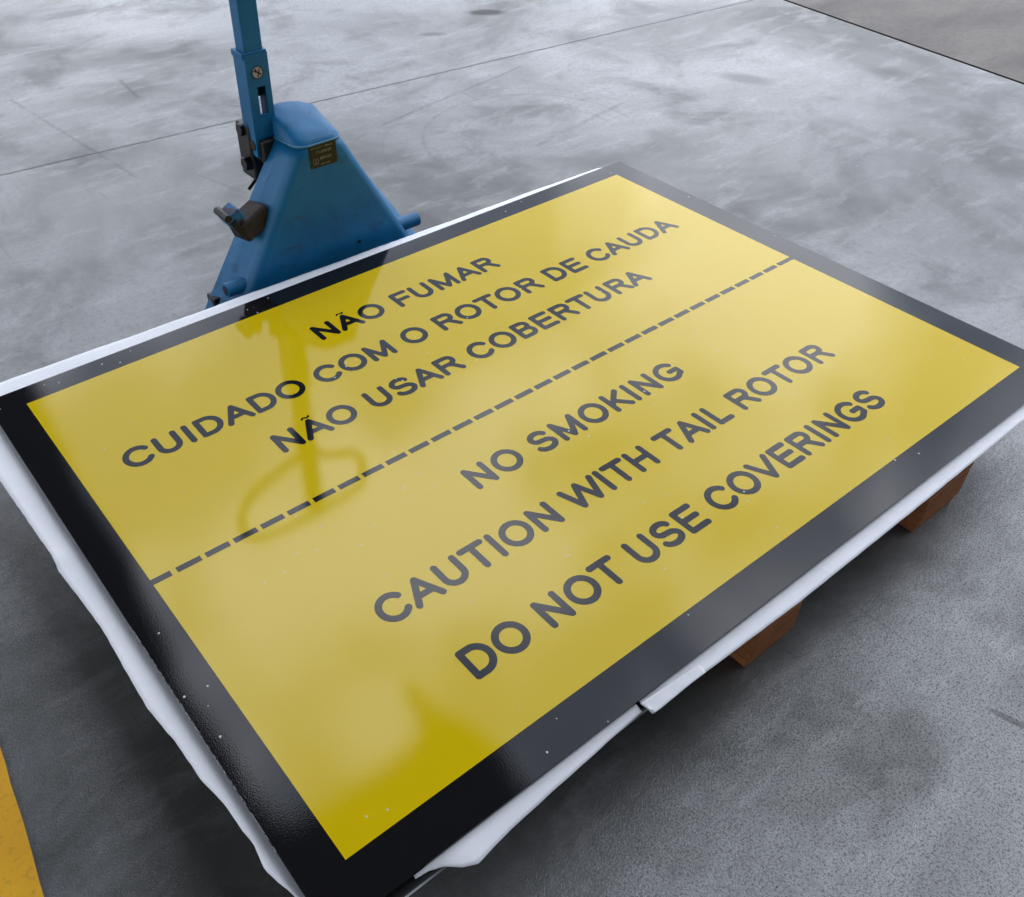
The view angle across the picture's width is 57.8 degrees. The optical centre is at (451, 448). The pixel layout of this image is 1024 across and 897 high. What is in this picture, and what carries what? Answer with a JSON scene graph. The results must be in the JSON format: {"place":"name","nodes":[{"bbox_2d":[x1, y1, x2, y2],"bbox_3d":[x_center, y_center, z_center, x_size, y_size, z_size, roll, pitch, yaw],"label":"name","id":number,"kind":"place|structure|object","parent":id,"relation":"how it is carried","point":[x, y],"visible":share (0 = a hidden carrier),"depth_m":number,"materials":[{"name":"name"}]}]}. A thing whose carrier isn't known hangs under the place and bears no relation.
{"place":"outdoors","nodes":[
{"label":"outdoors","id":0,"kind":"place"},
{"bbox_2d":[0,0,1023,896],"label":"concrete floor","id":1,"kind":"structure","parent":0,"point":[856,730],"depth_m":2.72,"materials":[{"name":"grey concrete"}]},
{"bbox_2d":[0,748,43,896],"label":"yellow floor stripe","id":2,"kind":"object","parent":1,"relation":"on","point":[18,875],"visible":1,"depth_m":1.44,"materials":[{"name":"paint"}]},
{"bbox_2d":[205,0,420,309],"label":"pallet jack","id":3,"kind":"object","parent":1,"relation":"on","point":[318,199],"visible":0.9,"depth_m":2.34,"materials":[{"name":"blue paint"}]},
{"bbox_2d":[730,462,973,666],"bbox_3d":[0.219,-0.016,2.065,1.268,0.144,1.273,-28,48,-27],"label":"pallet","id":4,"kind":"object","parent":1,"relation":"on","point":[749,651],"visible":0.07,"depth_m":1.72,"materials":[{"name":"brown wood"}]},
{"bbox_2d":[387,702,647,896],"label":"backing panel","id":5,"kind":"object","parent":4,"relation":"on","point":[410,886],"visible":0.04,"depth_m":1.24,"materials":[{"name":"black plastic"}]},
{"bbox_2d":[0,162,1023,896],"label":"warning sign","id":6,"kind":"object","parent":5,"relation":"on","point":[408,560],"visible":1,"depth_m":1.81,"materials":[{"name":"yellow plastic"}]},
{"bbox_2d":[0,168,1023,896],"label":"wrapping sheet","id":7,"kind":"object","parent":5,"relation":"on","point":[140,668],"visible":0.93,"depth_m":1.57,"materials":[{"name":"white plastic"}]},
{"bbox_2d":[784,0,1023,83],"bbox_3d":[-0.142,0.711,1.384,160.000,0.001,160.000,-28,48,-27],"label":"joint","id":8,"kind":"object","parent":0,"point":[908,43],"depth_m":4.31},
{"bbox_2d":[788,0,1023,82],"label":"brown concrete floor","id":9,"kind":"structure","parent":0,"point":[987,34],"depth_m":4.46,"materials":[{"name":"concrete"}]}
]}

